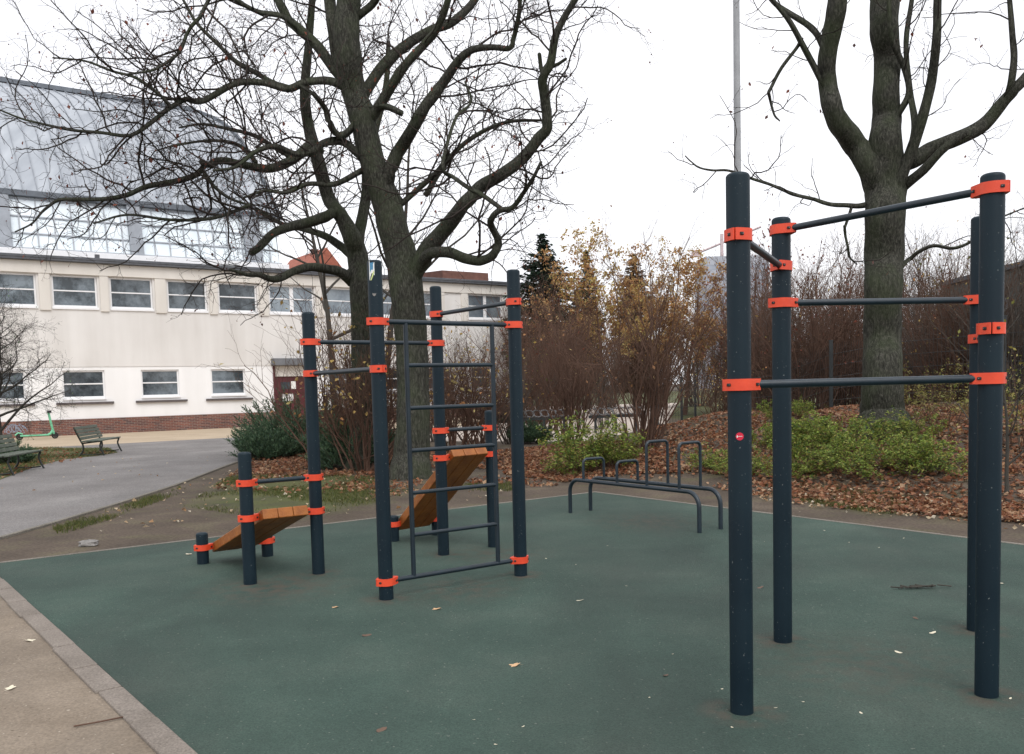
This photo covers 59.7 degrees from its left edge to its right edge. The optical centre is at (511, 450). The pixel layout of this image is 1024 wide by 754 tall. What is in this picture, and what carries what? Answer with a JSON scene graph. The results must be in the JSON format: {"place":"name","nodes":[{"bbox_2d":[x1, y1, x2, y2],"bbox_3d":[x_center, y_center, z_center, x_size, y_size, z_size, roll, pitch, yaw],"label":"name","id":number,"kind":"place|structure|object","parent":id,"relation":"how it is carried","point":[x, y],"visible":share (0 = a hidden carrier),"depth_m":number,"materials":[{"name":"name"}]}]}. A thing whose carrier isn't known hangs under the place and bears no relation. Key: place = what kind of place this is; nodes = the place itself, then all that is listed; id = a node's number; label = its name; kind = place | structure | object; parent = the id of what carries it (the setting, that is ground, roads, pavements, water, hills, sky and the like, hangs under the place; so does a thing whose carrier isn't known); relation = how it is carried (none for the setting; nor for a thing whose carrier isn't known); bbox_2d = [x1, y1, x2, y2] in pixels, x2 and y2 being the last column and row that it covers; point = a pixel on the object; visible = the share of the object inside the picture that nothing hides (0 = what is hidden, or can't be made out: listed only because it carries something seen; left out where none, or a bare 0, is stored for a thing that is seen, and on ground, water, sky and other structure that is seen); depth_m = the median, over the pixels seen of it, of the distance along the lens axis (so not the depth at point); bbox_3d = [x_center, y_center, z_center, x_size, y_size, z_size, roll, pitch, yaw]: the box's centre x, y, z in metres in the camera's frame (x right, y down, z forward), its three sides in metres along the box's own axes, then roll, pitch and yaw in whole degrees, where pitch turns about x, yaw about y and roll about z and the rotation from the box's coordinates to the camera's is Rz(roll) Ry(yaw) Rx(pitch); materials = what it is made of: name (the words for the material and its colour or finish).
{"place":"outdoors","nodes":[
{"label":"outdoors","id":0,"kind":"place"},
{"bbox_2d":[0,447,117,478],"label":"grass island","id":1,"kind":"structure","parent":0,"point":[48,452],"depth_m":25.25,"materials":[{"name":"green plant"}]},
{"bbox_2d":[0,439,37,463],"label":"juniper bush","id":2,"kind":"object","parent":1,"relation":"on","point":[27,457],"visible":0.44,"depth_m":22.81,"materials":[{"name":"green plant"}]},
{"bbox_2d":[0,434,44,475],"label":"park bench","id":3,"kind":"object","parent":1,"relation":"on","point":[12,443],"visible":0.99,"depth_m":20.45,"materials":[{"name":"wood"}]},
{"bbox_2d":[0,279,87,439],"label":"bare tree","id":4,"kind":"object","parent":1,"relation":"on","point":[6,368],"visible":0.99,"depth_m":23.43,"materials":[{"name":"twig"},{"name":"dark bark"}]},
{"bbox_2d":[73,424,121,455],"bbox_3d":[-12.060,-0.312,26.008,0.814,0.847,2.050,-2,4,-9],"label":"park bench","id":5,"kind":"object","parent":1,"relation":"on","point":[85,429],"visible":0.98,"depth_m":25.61,"materials":[{"name":"wood"}]},
{"bbox_2d":[0,597,155,753],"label":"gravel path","id":6,"kind":"structure","parent":0,"point":[50,700],"depth_m":4.68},
{"bbox_2d":[0,437,238,535],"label":"asphalt path","id":7,"kind":"structure","parent":0,"point":[57,493],"depth_m":18.17,"materials":[{"name":"grey asphalt"}]},
{"bbox_2d":[288,247,340,268],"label":"red roofed house","id":8,"kind":"structure","parent":0,"point":[327,254],"depth_m":74.31,"materials":[{"name":"tile"}]},
{"bbox_2d":[0,384,1023,561],"bbox_3d":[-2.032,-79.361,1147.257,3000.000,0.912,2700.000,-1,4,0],"label":"ground","id":9,"kind":"structure","parent":0,"point":[118,532],"depth_m":12.42,"materials":[{"name":"soil"}]},
{"bbox_2d":[0,577,197,753],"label":"kerb","id":10,"kind":"structure","parent":9,"relation":"on","point":[155,734],"depth_m":5.03,"materials":[{"name":"concrete"}]},
{"bbox_2d":[0,461,237,539],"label":"path edging","id":11,"kind":"object","parent":9,"relation":"on","point":[89,511],"visible":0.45,"depth_m":13.02,"materials":[{"name":"concrete"}]},
{"bbox_2d":[0,0,442,470],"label":"bare tree","id":12,"kind":"object","parent":9,"relation":"on","point":[353,250],"visible":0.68,"depth_m":17.46,"materials":[{"name":"brown plant"}]},
{"bbox_2d":[0,77,521,437],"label":"sports hall","id":13,"kind":"structure","parent":9,"relation":"on","point":[133,349],"depth_m":43.41,"materials":[{"name":"paint"}]},
{"bbox_2d":[0,371,34,406],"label":"window","id":14,"kind":"structure","parent":13,"relation":"in","point":[19,374],"depth_m":38.87,"materials":[{"name":"grey glass"}]},
{"bbox_2d":[0,272,37,308],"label":"window","id":15,"kind":"structure","parent":13,"relation":"in","point":[27,281],"depth_m":38.81,"materials":[{"name":"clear glass"}]},
{"bbox_2d":[51,275,98,309],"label":"window","id":16,"kind":"structure","parent":13,"relation":"in","point":[68,292],"depth_m":40.06,"materials":[{"name":"grey glass"}]},
{"bbox_2d":[56,370,113,404],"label":"window","id":17,"kind":"structure","parent":13,"relation":"in","point":[93,388],"depth_m":40.47,"materials":[{"name":"grey glass"}]},
{"bbox_2d":[109,277,154,311],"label":"window","id":18,"kind":"structure","parent":13,"relation":"in","point":[127,294],"depth_m":41.43,"materials":[{"name":"grey glass"}]},
{"bbox_2d":[136,370,187,402],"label":"window","id":19,"kind":"structure","parent":13,"relation":"in","point":[155,383],"depth_m":42.34,"materials":[{"name":"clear glass"}]},
{"bbox_2d":[167,280,208,312],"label":"window","id":20,"kind":"structure","parent":13,"relation":"in","point":[177,299],"depth_m":42.86,"materials":[{"name":"grey glass"}]},
{"bbox_2d":[206,369,252,400],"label":"window","id":21,"kind":"structure","parent":13,"relation":"in","point":[223,382],"depth_m":44.19,"materials":[{"name":"grey glass"}]},
{"bbox_2d":[218,282,258,313],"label":"window","id":22,"kind":"structure","parent":13,"relation":"in","point":[242,296],"depth_m":44.30,"materials":[{"name":"grey glass"}]},
{"bbox_2d":[273,366,304,419],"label":"door","id":23,"kind":"structure","parent":13,"relation":"in","point":[294,383],"depth_m":46.07,"materials":[{"name":"wood"}]},
{"bbox_2d":[269,285,315,315],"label":"window","id":24,"kind":"structure","parent":13,"relation":"in","point":[289,291],"depth_m":45.85,"materials":[{"name":"grey glass"}]},
{"bbox_2d":[326,288,350,316],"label":"window","id":25,"kind":"structure","parent":13,"relation":"in","point":[336,296],"depth_m":47.45,"materials":[{"name":"grey glass"}]},
{"bbox_2d":[468,294,501,320],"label":"window","id":26,"kind":"structure","parent":13,"relation":"in","point":[476,314],"depth_m":52.71,"materials":[{"name":"grey glass"}]},
{"bbox_2d":[225,418,306,459],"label":"juniper bush","id":27,"kind":"object","parent":9,"relation":"on","point":[258,444],"visible":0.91,"depth_m":22.11,"materials":[{"name":"green plant"}]},
{"bbox_2d":[4,415,552,447],"bbox_3d":[-17.125,-0.455,35.799,55.000,0.001,10.600,-4,5,-35],"label":"paved strip","id":28,"kind":"object","parent":9,"relation":"on","point":[128,437],"visible":0.33,"depth_m":36.21,"materials":[{"name":"beige concrete"}]},
{"bbox_2d":[230,385,344,452],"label":"juniper bush","id":29,"kind":"object","parent":9,"relation":"on","point":[274,421],"visible":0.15,"depth_m":23.80,"materials":[{"name":"green plant"}]},
{"bbox_2d":[0,0,662,480],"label":"bare tree","id":30,"kind":"object","parent":9,"relation":"on","point":[408,262],"visible":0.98,"depth_m":15.74,"materials":[{"name":"brown plant"}]},
{"bbox_2d":[227,108,442,401],"bbox_3d":[-5.321,-5.231,27.645,6.892,10.280,4.731,-1,4,0],"label":"bare tree","id":31,"kind":"object","parent":9,"relation":"on","point":[322,278],"visible":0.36,"depth_m":27.40,"materials":[{"name":"brown plant"}]},
{"bbox_2d":[196,244,476,460],"bbox_3d":[-3.846,-1.962,19.737,4.679,4.769,5.333,-4,5,-36],"label":"bare shrub","id":32,"kind":"object","parent":9,"relation":"on","point":[321,382],"visible":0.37,"depth_m":18.98,"materials":[{"name":"brown plant"}]},
{"bbox_2d":[298,414,395,469],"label":"juniper bush","id":33,"kind":"object","parent":9,"relation":"on","point":[329,456],"visible":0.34,"depth_m":18.60,"materials":[{"name":"green plant"}]},
{"bbox_2d":[276,267,476,471],"bbox_3d":[-2.798,-1.669,18.461,4.212,4.292,4.800,-2,4,-7],"label":"bare shrub","id":34,"kind":"object","parent":9,"relation":"on","point":[367,456],"visible":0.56,"depth_m":17.64,"materials":[{"name":"brown plant"}]},
{"bbox_2d":[270,302,508,463],"bbox_3d":[-2.661,-1.481,19.003,4.266,3.816,3.744,2,5,41],"label":"bare shrub","id":35,"kind":"object","parent":9,"relation":"on","point":[393,373],"visible":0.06,"depth_m":18.95,"materials":[{"name":"brown plant"}]},
{"bbox_2d":[291,52,545,381],"bbox_3d":[-3.106,-6.095,26.107,5.622,12.118,7.269,2,6,44],"label":"bare tree","id":36,"kind":"object","parent":9,"relation":"on","point":[411,231],"visible":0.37,"depth_m":26.24,"materials":[{"name":"brown plant"}]},
{"bbox_2d":[394,310,545,450],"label":"bare shrub","id":37,"kind":"object","parent":9,"relation":"on","point":[453,435],"visible":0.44,"depth_m":22.68,"materials":[{"name":"brown plant"}]},
{"bbox_2d":[428,318,544,444],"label":"bare shrub","id":38,"kind":"object","parent":9,"relation":"on","point":[482,438],"visible":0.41,"depth_m":23.35,"materials":[{"name":"brown plant"}]},
{"bbox_2d":[0,446,1001,532],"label":"grass","id":39,"kind":"structure","parent":9,"relation":"on","point":[77,522],"depth_m":14.01,"materials":[{"name":"green plant"}]},
{"bbox_2d":[447,318,561,443],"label":"bare shrub","id":40,"kind":"object","parent":9,"relation":"on","point":[508,428],"visible":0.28,"depth_m":25.74,"materials":[{"name":"brown plant"}]},
{"bbox_2d":[0,492,1023,753],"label":"rubber surface","id":41,"kind":"object","parent":9,"relation":"on","point":[284,654],"visible":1,"depth_m":5.71,"materials":[{"name":"green rubber"}]},
{"bbox_2d":[194,260,528,600],"bbox_3d":[-1.224,-0.218,8.198,2.728,2.630,2.653,-4,5,-35],"label":"climbing frame","id":42,"kind":"object","parent":41,"relation":"on","point":[456,466],"visible":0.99,"depth_m":7.56,"materials":[{"name":"metal"}]},
{"bbox_2d":[568,439,722,532],"bbox_3d":[1.509,0.363,10.551,0.392,1.002,2.224,-4,5,-36],"label":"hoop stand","id":43,"kind":"object","parent":41,"relation":"on","point":[667,485],"visible":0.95,"depth_m":10.28,"materials":[{"name":"metal"}]},
{"bbox_2d":[722,171,1010,715],"bbox_3d":[2.003,-0.066,4.922,1.238,2.619,2.126,0,4,25],"label":"pull up rig","id":44,"kind":"object","parent":41,"relation":"on","point":[986,378],"visible":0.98,"depth_m":4.37,"materials":[{"name":"metal"}]},
{"bbox_2d":[0,403,1023,530],"bbox_3d":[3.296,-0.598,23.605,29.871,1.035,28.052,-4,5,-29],"label":"leaf litter","id":45,"kind":"object","parent":9,"relation":"on","point":[533,457],"visible":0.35,"depth_m":15.18,"materials":[{"name":"brown plant"}]},
{"bbox_2d":[0,491,1023,562],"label":"rubber edging","id":46,"kind":"object","parent":9,"relation":"on","point":[525,500],"visible":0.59,"depth_m":10.00,"materials":[{"name":"concrete"}]},
{"bbox_2d":[504,419,554,443],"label":"juniper bush","id":47,"kind":"object","parent":9,"relation":"on","point":[532,433],"visible":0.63,"depth_m":25.50,"materials":[{"name":"green plant"}]},
{"bbox_2d":[453,265,613,424],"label":"bare shrub","id":48,"kind":"object","parent":9,"relation":"on","point":[531,329],"visible":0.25,"depth_m":38.62,"materials":[{"name":"brown plant"}]},
{"bbox_2d":[499,233,588,406],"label":"conifer tree","id":49,"kind":"object","parent":9,"relation":"on","point":[542,244],"visible":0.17,"depth_m":50.97,"materials":[{"name":"green plant"}]},
{"bbox_2d":[453,262,643,430],"bbox_3d":[1.171,-3.834,32.811,4.893,6.412,6.823,2,5,40],"label":"bare shrub","id":50,"kind":"object","parent":9,"relation":"on","point":[535,382],"visible":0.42,"depth_m":32.69,"materials":[{"name":"brown plant"}]},
{"bbox_2d":[524,279,613,419],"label":"bare shrub","id":51,"kind":"object","parent":9,"relation":"on","point":[589,359],"visible":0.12,"depth_m":42.47,"materials":[{"name":"brown plant"}]},
{"bbox_2d":[539,445,599,474],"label":"green shrub","id":52,"kind":"object","parent":9,"relation":"on","point":[562,468],"visible":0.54,"depth_m":16.08,"materials":[{"name":"green plant"}]},
{"bbox_2d":[521,245,620,363],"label":"autumn tree","id":53,"kind":"object","parent":9,"relation":"on","point":[578,282],"visible":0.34,"depth_m":44.94,"materials":[{"name":"brown plant"}]},
{"bbox_2d":[499,243,652,442],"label":"bare shrub","id":54,"kind":"object","parent":9,"relation":"on","point":[569,394],"visible":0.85,"depth_m":24.47,"materials":[{"name":"brown plant"}]},
{"bbox_2d":[568,250,608,406],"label":"conifer tree","id":55,"kind":"object","parent":9,"relation":"on","point":[586,291],"visible":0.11,"depth_m":61.12,"materials":[{"name":"green plant"}]},
{"bbox_2d":[536,410,646,472],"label":"green shrub","id":56,"kind":"object","parent":9,"relation":"on","point":[606,437],"visible":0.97,"depth_m":15.89,"materials":[{"name":"green plant"}]},
{"bbox_2d":[548,217,652,399],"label":"autumn tree","id":57,"kind":"object","parent":9,"relation":"on","point":[577,252],"visible":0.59,"depth_m":45.39,"materials":[{"name":"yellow plant"}]},
{"bbox_2d":[563,330,648,428],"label":"bare shrub","id":58,"kind":"object","parent":9,"relation":"on","point":[602,410],"visible":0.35,"depth_m":33.03,"materials":[{"name":"brown plant"}]},
{"bbox_2d":[581,440,653,467],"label":"green shrub","id":59,"kind":"object","parent":9,"relation":"on","point":[627,455],"visible":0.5,"depth_m":16.08,"materials":[{"name":"green plant"}]},
{"bbox_2d":[609,253,657,405],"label":"conifer tree","id":60,"kind":"object","parent":9,"relation":"on","point":[630,276],"visible":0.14,"depth_m":63.03,"materials":[{"name":"green plant"}]},
{"bbox_2d":[537,189,767,448],"bbox_3d":[2.733,-2.522,17.779,4.797,5.128,4.115,-2,4,-13],"label":"bare shrub","id":61,"kind":"object","parent":9,"relation":"on","point":[655,364],"visible":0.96,"depth_m":17.41,"materials":[{"name":"brown plant"}]},
{"bbox_2d":[628,235,712,409],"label":"autumn tree","id":62,"kind":"object","parent":9,"relation":"on","point":[669,257],"visible":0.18,"depth_m":55.68,"materials":[{"name":"yellow plant"}]},
{"bbox_2d":[643,246,726,414],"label":"autumn tree","id":63,"kind":"object","parent":9,"relation":"on","point":[689,285],"visible":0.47,"depth_m":45.10,"materials":[{"name":"brown plant"}]},
{"bbox_2d":[643,272,726,406],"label":"bare shrub","id":64,"kind":"object","parent":9,"relation":"on","point":[693,376],"visible":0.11,"depth_m":61.80,"materials":[{"name":"brown plant"}]},
{"bbox_2d":[682,442,727,470],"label":"green shrub","id":65,"kind":"object","parent":9,"relation":"on","point":[706,462],"visible":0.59,"depth_m":14.86,"materials":[{"name":"green plant"}]},
{"bbox_2d":[683,348,766,413],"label":"bare shrub","id":66,"kind":"object","parent":9,"relation":"on","point":[720,399],"visible":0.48,"depth_m":32.62,"materials":[{"name":"brown plant"}]},
{"bbox_2d":[733,0,740,170],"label":"light pole","id":67,"kind":"object","parent":9,"relation":"on","point":[736,55],"visible":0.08,"depth_m":23.32,"materials":[{"name":"grey metal"}]},
{"bbox_2d":[683,242,800,410],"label":"bare shrub","id":68,"kind":"object","parent":9,"relation":"on","point":[720,360],"visible":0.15,"depth_m":41.62,"materials":[{"name":"brown plant"}]},
{"bbox_2d":[698,218,818,409],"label":"bare shrub","id":69,"kind":"object","parent":9,"relation":"on","point":[753,325],"visible":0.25,"depth_m":40.21,"materials":[{"name":"brown plant"}]},
{"bbox_2d":[676,210,863,405],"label":"bare shrub","id":70,"kind":"object","parent":9,"relation":"on","point":[770,285],"visible":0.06,"depth_m":46.50,"materials":[{"name":"brown plant"}]},
{"bbox_2d":[705,244,857,410],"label":"bare shrub","id":71,"kind":"object","parent":9,"relation":"on","point":[762,355],"visible":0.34,"depth_m":35.84,"materials":[{"name":"brown plant"}]},
{"bbox_2d":[698,214,864,404],"bbox_3d":[12.339,-5.965,39.161,6.992,9.243,8.829,2,5,38],"label":"bare shrub","id":72,"kind":"object","parent":9,"relation":"on","point":[752,314],"visible":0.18,"depth_m":38.70,"materials":[{"name":"brown plant"}]},
{"bbox_2d":[752,395,816,421],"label":"green shrub","id":73,"kind":"object","parent":9,"relation":"on","point":[798,409],"visible":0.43,"depth_m":18.20,"materials":[{"name":"green plant"}]},
{"bbox_2d":[752,417,816,451],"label":"green shrub","id":74,"kind":"object","parent":9,"relation":"on","point":[767,431],"visible":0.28,"depth_m":15.56,"materials":[{"name":"green plant"}]},
{"bbox_2d":[761,452,827,479],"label":"green shrub","id":75,"kind":"object","parent":9,"relation":"on","point":[808,463],"visible":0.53,"depth_m":13.42,"materials":[{"name":"green plant"}]},
{"bbox_2d":[673,216,928,411],"bbox_3d":[11.106,-4.934,33.720,8.529,8.015,6.116,-4,5,-31],"label":"bare shrub","id":76,"kind":"object","parent":9,"relation":"on","point":[819,396],"visible":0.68,"depth_m":33.45,"materials":[{"name":"brown plant"}]},
{"bbox_2d":[752,427,860,470],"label":"green shrub","id":77,"kind":"object","parent":9,"relation":"on","point":[809,440],"visible":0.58,"depth_m":13.86,"materials":[{"name":"green plant"}]},
{"bbox_2d":[751,224,913,410],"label":"bare shrub","id":78,"kind":"object","parent":9,"relation":"on","point":[841,281],"visible":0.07,"depth_m":41.42,"materials":[{"name":"brown plant"}]},
{"bbox_2d":[661,0,1023,440],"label":"bare tree","id":79,"kind":"object","parent":9,"relation":"on","point":[884,164],"visible":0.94,"depth_m":15.27,"materials":[{"name":"brown plant"}]},
{"bbox_2d":[791,405,908,454],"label":"green shrub","id":80,"kind":"object","parent":9,"relation":"on","point":[825,429],"visible":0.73,"depth_m":14.33,"materials":[{"name":"green plant"}]},
{"bbox_2d":[752,212,950,404],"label":"bare shrub","id":81,"kind":"object","parent":9,"relation":"on","point":[839,276],"visible":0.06,"depth_m":49.03,"materials":[{"name":"brown plant"}]},
{"bbox_2d":[802,442,916,479],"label":"green shrub","id":82,"kind":"object","parent":9,"relation":"on","point":[836,458],"visible":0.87,"depth_m":12.75,"materials":[{"name":"green plant"}]},
{"bbox_2d":[791,253,938,407],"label":"bare shrub","id":83,"kind":"object","parent":9,"relation":"on","point":[841,390],"visible":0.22,"depth_m":35.24,"materials":[{"name":"brown plant"}]},
{"bbox_2d":[792,195,969,403],"bbox_3d":[16.780,-5.923,36.954,6.992,9.243,8.829,-3,4,-26],"label":"bare shrub","id":84,"kind":"object","parent":9,"relation":"on","point":[917,238],"visible":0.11,"depth_m":36.23,"materials":[{"name":"brown plant"}]},
{"bbox_2d":[803,227,968,405],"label":"bare shrub","id":85,"kind":"object","parent":9,"relation":"on","point":[911,387],"visible":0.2,"depth_m":32.45,"materials":[{"name":"brown plant"}]},
{"bbox_2d":[751,315,1023,409],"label":"wire fence","id":86,"kind":"object","parent":9,"relation":"on","point":[831,365],"visible":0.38,"depth_m":24.07,"materials":[{"name":"metal"}]},
{"bbox_2d":[847,426,952,470],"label":"green shrub","id":87,"kind":"object","parent":9,"relation":"on","point":[921,450],"visible":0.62,"depth_m":12.78,"materials":[{"name":"green plant"}]},
{"bbox_2d":[866,410,953,442],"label":"green shrub","id":88,"kind":"object","parent":9,"relation":"on","point":[908,427],"visible":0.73,"depth_m":14.75,"materials":[{"name":"green plant"}]},
{"bbox_2d":[877,430,967,477],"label":"green shrub","id":89,"kind":"object","parent":9,"relation":"on","point":[909,456],"visible":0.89,"depth_m":12.33,"materials":[{"name":"green plant"}]},
{"bbox_2d":[828,206,1023,401],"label":"bare shrub","id":90,"kind":"object","parent":9,"relation":"on","point":[926,365],"visible":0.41,"depth_m":28.39,"materials":[{"name":"brown plant"}]},
{"bbox_2d":[855,209,1015,402],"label":"bare shrub","id":91,"kind":"object","parent":9,"relation":"on","point":[914,356],"visible":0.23,"depth_m":29.98,"materials":[{"name":"brown plant"}]},
{"bbox_2d":[903,357,968,419],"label":"green shrub","id":92,"kind":"object","parent":9,"relation":"on","point":[908,399],"visible":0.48,"depth_m":16.28,"materials":[{"name":"green plant"}]},
{"bbox_2d":[906,371,968,428],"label":"green shrub","id":93,"kind":"object","parent":9,"relation":"on","point":[948,399],"visible":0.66,"depth_m":15.38,"materials":[{"name":"green plant"}]},
{"bbox_2d":[904,185,1023,400],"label":"bare shrub","id":94,"kind":"object","parent":9,"relation":"on","point":[1021,328],"visible":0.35,"depth_m":25.57,"materials":[{"name":"brown plant"}]},
{"bbox_2d":[906,207,1023,397],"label":"bare shrub","id":95,"kind":"object","parent":9,"relation":"on","point":[959,339],"visible":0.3,"depth_m":26.99,"materials":[{"name":"brown plant"}]},
{"bbox_2d":[936,297,1023,492],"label":"sapling","id":96,"kind":"object","parent":9,"relation":"on","point":[1006,473],"visible":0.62,"depth_m":10.83,"materials":[{"name":"brown plant"}]},
{"bbox_2d":[940,261,1023,400],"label":"dark building","id":97,"kind":"structure","parent":9,"relation":"on","point":[967,277],"depth_m":28.89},
{"bbox_2d":[948,352,1023,449],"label":"green shrub","id":98,"kind":"object","parent":9,"relation":"on","point":[1012,417],"visible":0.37,"depth_m":13.15,"materials":[{"name":"green plant"}]},
{"bbox_2d":[0,0,1023,383],"label":"sky","id":99,"kind":"structure","parent":0,"point":[651,107],"materials":[{"name":"white"}]},
{"bbox_2d":[430,403,676,440],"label":"plaza","id":100,"kind":"structure","parent":0,"point":[629,426],"depth_m":38.52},
{"bbox_2d":[598,241,683,412],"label":"autumn tree","id":101,"kind":"object","parent":100,"relation":"on","point":[631,261],"visible":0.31,"depth_m":47.70,"materials":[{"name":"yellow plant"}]},
{"bbox_2d":[694,255,768,388],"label":"tower block","id":102,"kind":"structure","parent":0,"point":[712,267],"depth_m":250.43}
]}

